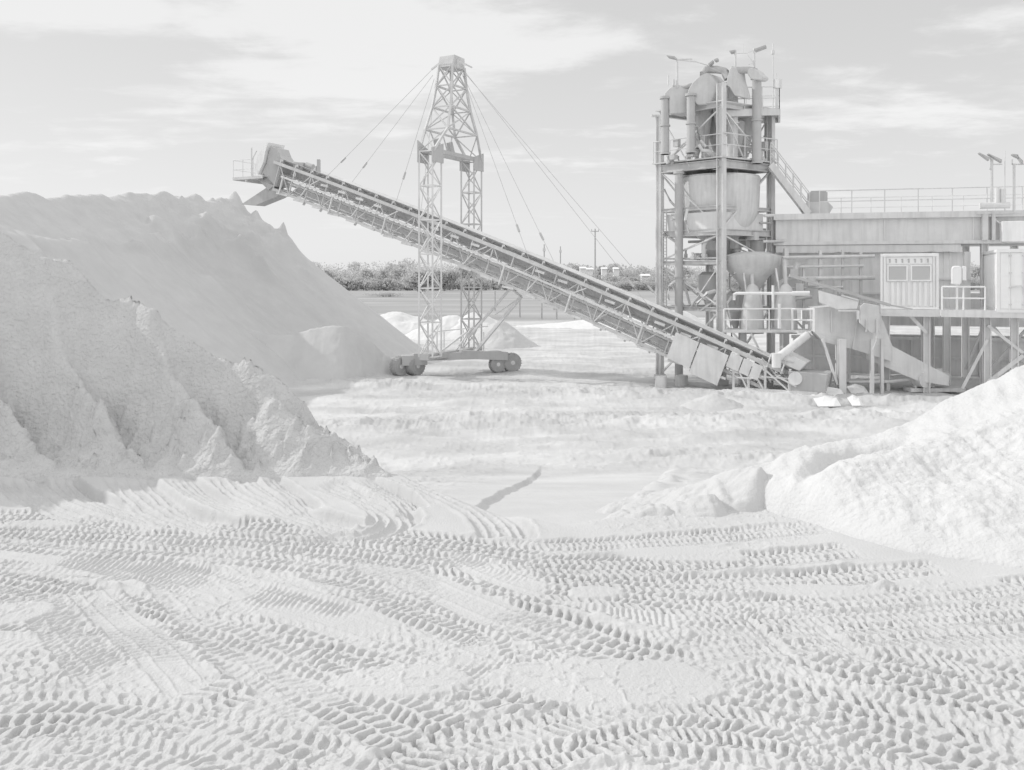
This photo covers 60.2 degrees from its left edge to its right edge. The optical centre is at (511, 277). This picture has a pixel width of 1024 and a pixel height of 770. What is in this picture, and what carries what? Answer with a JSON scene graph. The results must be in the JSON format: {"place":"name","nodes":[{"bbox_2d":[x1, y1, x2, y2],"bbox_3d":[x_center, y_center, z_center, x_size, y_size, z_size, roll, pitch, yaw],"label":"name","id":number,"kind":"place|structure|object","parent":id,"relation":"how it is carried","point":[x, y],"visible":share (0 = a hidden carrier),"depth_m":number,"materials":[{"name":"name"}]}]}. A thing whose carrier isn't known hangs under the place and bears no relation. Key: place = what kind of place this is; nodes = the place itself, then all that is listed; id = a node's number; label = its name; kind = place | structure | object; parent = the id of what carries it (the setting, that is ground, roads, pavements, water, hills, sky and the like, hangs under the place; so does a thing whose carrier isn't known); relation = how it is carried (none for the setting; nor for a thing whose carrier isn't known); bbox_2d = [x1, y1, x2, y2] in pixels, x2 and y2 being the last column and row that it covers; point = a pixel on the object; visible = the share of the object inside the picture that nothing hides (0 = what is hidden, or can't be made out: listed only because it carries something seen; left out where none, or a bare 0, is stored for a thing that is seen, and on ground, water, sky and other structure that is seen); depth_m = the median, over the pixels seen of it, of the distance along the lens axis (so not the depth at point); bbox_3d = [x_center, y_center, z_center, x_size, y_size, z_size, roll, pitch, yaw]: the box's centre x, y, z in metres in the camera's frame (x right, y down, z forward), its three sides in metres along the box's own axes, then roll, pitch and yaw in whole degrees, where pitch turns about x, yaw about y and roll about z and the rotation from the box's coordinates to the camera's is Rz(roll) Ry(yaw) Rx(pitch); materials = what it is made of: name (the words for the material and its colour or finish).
{"place":"outdoors","nodes":[
{"label":"outdoors","id":0,"kind":"place"},
{"bbox_2d":[0,284,1023,769],"bbox_3d":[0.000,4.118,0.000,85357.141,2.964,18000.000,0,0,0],"label":"ground","id":1,"kind":"structure","parent":0,"point":[468,584],"depth_m":7.36,"materials":[{"name":"white sand"}]},
{"bbox_2d":[0,231,391,484],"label":"sand pile","id":2,"kind":"object","parent":1,"relation":"on","point":[94,382],"visible":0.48,"depth_m":13.07,"materials":[{"name":"grey sand"}]},
{"bbox_2d":[0,191,421,387],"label":"sand pile","id":3,"kind":"object","parent":1,"relation":"on","point":[218,277],"visible":0.52,"depth_m":46.06,"materials":[{"name":"grey sand"}]},
{"bbox_2d":[247,325,442,380],"bbox_3d":[-12.285,3.881,45.475,17.430,2.937,12.950,0,0,0],"label":"sand mound","id":4,"kind":"object","parent":1,"relation":"on","point":[327,353],"visible":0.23,"depth_m":43.77,"materials":[{"name":"grey sand"}]},
{"bbox_2d":[363,292,404,296],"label":"field bush","id":5,"kind":"object","parent":1,"relation":"on","point":[388,294],"visible":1,"depth_m":229.38,"materials":[{"name":"grey plant"}]},
{"bbox_2d":[380,312,426,333],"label":"sand pile","id":6,"kind":"object","parent":1,"relation":"on","point":[403,323],"visible":0.15,"depth_m":79.51,"materials":[{"name":"white sand"}]},
{"bbox_2d":[400,269,438,292],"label":"tree","id":7,"kind":"object","parent":1,"relation":"on","point":[410,279],"visible":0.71,"depth_m":282.47,"materials":[{"name":"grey plant"}]},
{"bbox_2d":[405,315,459,340],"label":"sand pile","id":8,"kind":"object","parent":1,"relation":"on","point":[449,322],"visible":0.17,"depth_m":71.65,"materials":[{"name":"white sand"}]},
{"bbox_2d":[435,269,459,290],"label":"tree","id":9,"kind":"object","parent":1,"relation":"on","point":[450,277],"visible":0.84,"depth_m":326.82,"materials":[{"name":"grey plant"}]},
{"bbox_2d":[457,265,477,278],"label":"tree","id":10,"kind":"object","parent":1,"relation":"on","point":[464,272],"visible":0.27,"depth_m":412.69,"materials":[{"name":"grey plant"}]},
{"bbox_2d":[447,312,529,339],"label":"sand pile","id":11,"kind":"object","parent":1,"relation":"on","point":[453,334],"visible":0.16,"depth_m":71.58,"materials":[{"name":"white sand"}]},
{"bbox_2d":[327,54,667,375],"bbox_3d":[-1.359,-3.221,45.539,19.628,16.499,5.202,0,0,17],"label":"stacker mast","id":12,"kind":"object","parent":1,"relation":"on","point":[412,364],"visible":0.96,"depth_m":45.51,"materials":[{"name":"metal"}]},
{"bbox_2d":[462,321,537,348],"bbox_3d":[-0.979,4.247,65.063,8.617,2.107,8.617,0,0,0],"label":"sand pile","id":13,"kind":"object","parent":1,"relation":"on","point":[505,335],"visible":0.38,"depth_m":63.47,"materials":[{"name":"white sand"}]},
{"bbox_2d":[519,301,520,316],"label":"fence post","id":14,"kind":"object","parent":1,"relation":"on","point":[520,309],"visible":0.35,"depth_m":111.54,"materials":[{"name":"grey wood"}]},
{"bbox_2d":[233,142,832,395],"bbox_3d":[-1.295,-1.415,45.110,33.342,12.841,1.904,0,0,28],"label":"stacker conveyor","id":15,"kind":"object","parent":1,"relation":"on","point":[708,360],"visible":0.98,"depth_m":43.40,"materials":[{"name":"metal"}]},
{"bbox_2d":[541,303,542,318],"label":"fence post","id":16,"kind":"object","parent":1,"relation":"on","point":[541,310],"visible":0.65,"depth_m":105.86,"materials":[{"name":"grey wood"}]},
{"bbox_2d":[516,320,605,328],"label":"sand mound","id":17,"kind":"object","parent":1,"relation":"on","point":[580,324],"visible":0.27,"depth_m":88.53,"materials":[{"name":"white sand"}]},
{"bbox_2d":[579,267,585,273],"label":"shed","id":18,"kind":"structure","parent":1,"relation":"on","point":[582,269],"depth_m":398.00,"materials":[{"name":"white paint"}]},
{"bbox_2d":[586,268,592,274],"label":"shed","id":19,"kind":"structure","parent":1,"relation":"on","point":[589,271],"depth_m":408.00,"materials":[{"name":"white paint"}]},
{"bbox_2d":[591,229,598,302],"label":"utility pole","id":20,"kind":"object","parent":1,"relation":"on","point":[594,231],"visible":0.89,"depth_m":169.91,"materials":[{"name":"grey wood"}]},
{"bbox_2d":[600,267,606,278],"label":"shed","id":21,"kind":"structure","parent":1,"relation":"on","point":[603,271],"depth_m":418.00,"materials":[{"name":"white paint"}]},
{"bbox_2d":[603,280,620,286],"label":"field bush","id":22,"kind":"object","parent":1,"relation":"on","point":[612,283],"visible":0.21,"depth_m":326.97,"materials":[{"name":"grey plant"}]},
{"bbox_2d":[612,267,618,280],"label":"shed","id":23,"kind":"structure","parent":1,"relation":"on","point":[615,270],"depth_m":423.00,"materials":[{"name":"white paint"}]},
{"bbox_2d":[615,280,644,290],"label":"field bush","id":24,"kind":"object","parent":1,"relation":"on","point":[625,284],"visible":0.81,"depth_m":327.01,"materials":[{"name":"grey plant"}]},
{"bbox_2d":[639,274,650,289],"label":"shed","id":25,"kind":"structure","parent":1,"relation":"on","point":[642,276],"depth_m":350.00,"materials":[{"name":"white paint"}]},
{"bbox_2d":[311,258,979,284],"bbox_3d":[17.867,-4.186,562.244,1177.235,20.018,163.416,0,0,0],"label":"treeline","id":26,"kind":"object","parent":1,"relation":"on","point":[395,271],"visible":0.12,"depth_m":506.34,"materials":[{"name":"plant"}]},
{"bbox_2d":[641,281,664,290],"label":"field bush","id":27,"kind":"object","parent":1,"relation":"on","point":[651,284],"visible":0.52,"depth_m":328.18,"materials":[{"name":"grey plant"}]},
{"bbox_2d":[334,272,979,290],"bbox_3d":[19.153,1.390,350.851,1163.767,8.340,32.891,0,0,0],"label":"hedge line","id":28,"kind":"object","parent":1,"relation":"on","point":[357,284],"visible":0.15,"depth_m":343.13,"materials":[{"name":"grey plant"}]},
{"bbox_2d":[602,310,715,330],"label":"sand pile","id":29,"kind":"object","parent":1,"relation":"on","point":[690,316],"visible":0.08,"depth_m":84.57,"materials":[{"name":"white sand"}]},
{"bbox_2d":[655,375,666,387],"bbox_3d":[6.806,4.795,40.323,0.583,0.610,0.583,0,0,0],"label":"footing","id":30,"kind":"object","parent":1,"relation":"on","point":[660,380],"visible":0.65,"depth_m":40.10,"materials":[{"name":"grey concrete"}]},
{"bbox_2d":[589,467,767,521],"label":"sand berm","id":31,"kind":"structure","parent":1,"relation":"on","point":[725,491],"depth_m":10.46,"materials":[{"name":"white sand"}]},
{"bbox_2d":[675,374,687,385],"bbox_3d":[7.895,4.820,41.118,0.636,0.560,0.636,0,0,0],"label":"footing","id":32,"kind":"object","parent":1,"relation":"on","point":[681,380],"visible":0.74,"depth_m":40.88,"materials":[{"name":"grey concrete"}]},
{"bbox_2d":[672,281,697,290],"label":"field bush","id":33,"kind":"object","parent":1,"relation":"on","point":[693,284],"visible":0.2,"depth_m":328.09,"materials":[{"name":"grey plant"}]},
{"bbox_2d":[680,394,743,411],"bbox_3d":[7.735,4.901,34.128,3.850,0.798,2.950,0,0,0],"label":"sand mound","id":34,"kind":"object","parent":1,"relation":"on","point":[710,402],"visible":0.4,"depth_m":33.63,"materials":[{"name":"white sand"}]},
{"bbox_2d":[722,285,812,384],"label":"cyclone platform","id":35,"kind":"structure","parent":1,"relation":"on","point":[742,334],"depth_m":39.52,"materials":[{"name":"metal"}]},
{"bbox_2d":[741,273,763,333],"bbox_3d":[11.098,0.869,40.826,1.060,3.418,1.113,0,0,0],"label":"hydrocyclone","id":36,"kind":"object","parent":35,"relation":"on","point":[752,301],"visible":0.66,"depth_m":40.44,"materials":[{"name":"metal"}]},
{"bbox_2d":[774,259,797,333],"bbox_3d":[12.477,0.852,40.326,1.060,3.390,1.113,0,0,0],"label":"hydrocyclone","id":37,"kind":"object","parent":35,"relation":"on","point":[786,301],"visible":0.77,"depth_m":39.98,"materials":[{"name":"metal"}]},
{"bbox_2d":[774,248,874,377],"bbox_3d":[14.693,1.800,41.678,4.528,6.400,0.521,0,0,14],"label":"pipe rack","id":38,"kind":"object","parent":1,"relation":"on","point":[819,277],"visible":0.63,"depth_m":41.71,"materials":[{"name":"grey metal"}]},
{"bbox_2d":[813,395,840,406],"bbox_3d":[12.228,4.780,34.217,0.916,0.380,0.700,0,0,0],"label":"rock","id":39,"kind":"object","parent":1,"relation":"on","point":[825,401],"visible":1,"depth_m":34.24,"materials":[{"name":"white stone"}]},
{"bbox_2d":[812,387,843,395],"bbox_3d":[13.206,4.780,37.015,1.376,0.380,0.700,0,0,0],"label":"steel sheet","id":40,"kind":"object","parent":1,"relation":"on","point":[832,391],"visible":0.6,"depth_m":37.11,"materials":[{"name":"white paint"}]},
{"bbox_2d":[847,394,862,405],"bbox_3d":[13.388,4.780,34.403,0.461,0.380,0.700,0,0,0],"label":"rock","id":41,"kind":"object","parent":1,"relation":"on","point":[854,400],"visible":1,"depth_m":34.45,"materials":[{"name":"white stone"}]},
{"bbox_2d":[847,384,867,393],"bbox_3d":[14.849,4.780,37.901,0.782,0.380,0.700,0,0,0],"label":"rock","id":42,"kind":"object","parent":1,"relation":"on","point":[855,388],"visible":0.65,"depth_m":37.98,"materials":[{"name":"white stone"}]},
{"bbox_2d":[772,305,948,393],"bbox_3d":[15.037,3.093,38.843,8.412,3.814,2.695,0,0,-8],"label":"sump hopper","id":43,"kind":"object","parent":1,"relation":"on","point":[842,330],"visible":0.83,"depth_m":37.97,"materials":[{"name":"grey metal"}]},
{"bbox_2d":[831,377,911,390],"bbox_3d":[15.331,4.772,38.589,4.356,0.894,0.238,0,0,1],"label":"pipeline","id":44,"kind":"object","parent":1,"relation":"on","point":[887,382],"visible":0.62,"depth_m":38.53,"materials":[{"name":"metal"}]},
{"bbox_2d":[745,365,1023,567],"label":"sand pile","id":45,"kind":"object","parent":1,"relation":"on","point":[945,478],"visible":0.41,"depth_m":9.91,"materials":[{"name":"white sand"}]},
{"bbox_2d":[769,186,1023,384],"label":"screening deck","id":46,"kind":"structure","parent":1,"relation":"on","point":[952,237],"depth_m":41.78,"materials":[{"name":"metal"}]},
{"bbox_2d":[768,142,811,213],"bbox_3d":[13.407,-4.696,42.687,2.771,3.487,0.758,0,0,-17],"label":"access stair","id":47,"kind":"object","parent":46,"relation":"on","point":[787,187],"visible":0.98,"depth_m":42.37,"materials":[{"name":"grey metal"}]},
{"bbox_2d":[978,152,1001,201],"bbox_3d":[21.178,-4.408,39.175,1.109,2.230,0.350,0,0,0],"label":"floodlight post","id":48,"kind":"object","parent":46,"relation":"on","point":[991,158],"visible":1,"depth_m":39.16,"materials":[{"name":"grey metal"}]},
{"bbox_2d":[979,187,1010,208],"bbox_3d":[21.312,-3.505,39.048,1.200,0.930,0.330,0,0,14],"label":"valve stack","id":49,"kind":"object","parent":46,"relation":"on","point":[1000,202],"visible":1,"depth_m":38.92,"materials":[{"name":"metal"}]},
{"bbox_2d":[1004,151,1004,211],"bbox_3d":[21.802,-4.254,39.100,0.040,2.690,0.035,0,0,0],"label":"antenna","id":50,"kind":"object","parent":46,"relation":"on","point":[1004,173],"visible":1,"depth_m":39.10,"materials":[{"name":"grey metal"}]},
{"bbox_2d":[1011,154,1023,211],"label":"floodlight post","id":51,"kind":"object","parent":46,"relation":"on","point":[1019,159],"visible":1,"depth_m":38.95,"materials":[{"name":"grey metal"}]},
{"bbox_2d":[789,292,1023,375],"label":"settling tank","id":52,"kind":"object","parent":1,"relation":"on","point":[815,353],"visible":0.19,"depth_m":45.60,"materials":[{"name":"metal"}]},
{"bbox_2d":[903,368,965,391],"bbox_3d":[18.469,4.271,38.547,2.418,1.375,0.963,0,0,-4],"label":"slurry pump","id":53,"kind":"object","parent":1,"relation":"on","point":[918,385],"visible":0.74,"depth_m":38.32,"materials":[{"name":"grey metal"}]},
{"bbox_2d":[880,286,1023,392],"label":"cabin platform","id":54,"kind":"structure","parent":1,"relation":"on","point":[985,315],"depth_m":37.13,"materials":[{"name":"metal"}]},
{"bbox_2d":[789,274,912,349],"bbox_3d":[14.338,1.445,37.441,4.983,3.187,1.162,0,0,10],"label":"feed conveyor","id":55,"kind":"object","parent":54,"relation":"on","point":[868,315],"visible":1,"depth_m":37.05,"materials":[{"name":"metal"}]},
{"bbox_2d":[880,253,938,309],"bbox_3d":[17.595,0.164,39.259,2.300,2.410,2.450,0,0,22],"label":"control cabin","id":56,"kind":"object","parent":54,"relation":"on","point":[909,280],"visible":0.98,"depth_m":38.17,"materials":[{"name":"white metal"}]},
{"bbox_2d":[887,265,907,280],"bbox_3d":[16.719,-0.191,38.344,0.820,0.700,0.098,0,0,22],"label":"window","id":57,"kind":"structure","parent":56,"relation":"in","point":[894,272],"depth_m":38.33,"materials":[{"name":"grey glass"}]},
{"bbox_2d":[911,265,931,280],"bbox_3d":[17.581,-0.191,37.996,0.820,0.700,0.098,0,0,22],"label":"window","id":58,"kind":"structure","parent":56,"relation":"in","point":[918,272],"depth_m":37.97,"materials":[{"name":"grey glass"}]},
{"bbox_2d":[983,249,1023,312],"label":"shipping container","id":59,"kind":"object","parent":54,"relation":"on","point":[1003,276],"visible":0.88,"depth_m":36.33,"materials":[{"name":"white metal"}]},
{"bbox_2d":[1000,252,1023,309],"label":"door","id":60,"kind":"structure","parent":59,"relation":"in","point":[1011,264],"depth_m":36.20,"materials":[{"name":"white paint"}]},
{"bbox_2d":[0,0,1023,275],"label":"sky","id":61,"kind":"structure","parent":0,"point":[109,98],"materials":[{"name":"white"}]},
{"bbox_2d":[651,43,785,385],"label":"plant tower","id":62,"kind":"structure","parent":0,"point":[716,210],"depth_m":42.07,"materials":[{"name":"grey metal"}]},
{"bbox_2d":[951,266,965,309],"bbox_3d":[18.736,0.444,37.077,0.550,1.869,0.200,0,0,22],"label":"meter cabinet","id":63,"kind":"object","parent":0,"point":[958,274],"visible":1,"depth_m":37.02,"materials":[{"name":"white metal"}]}
]}

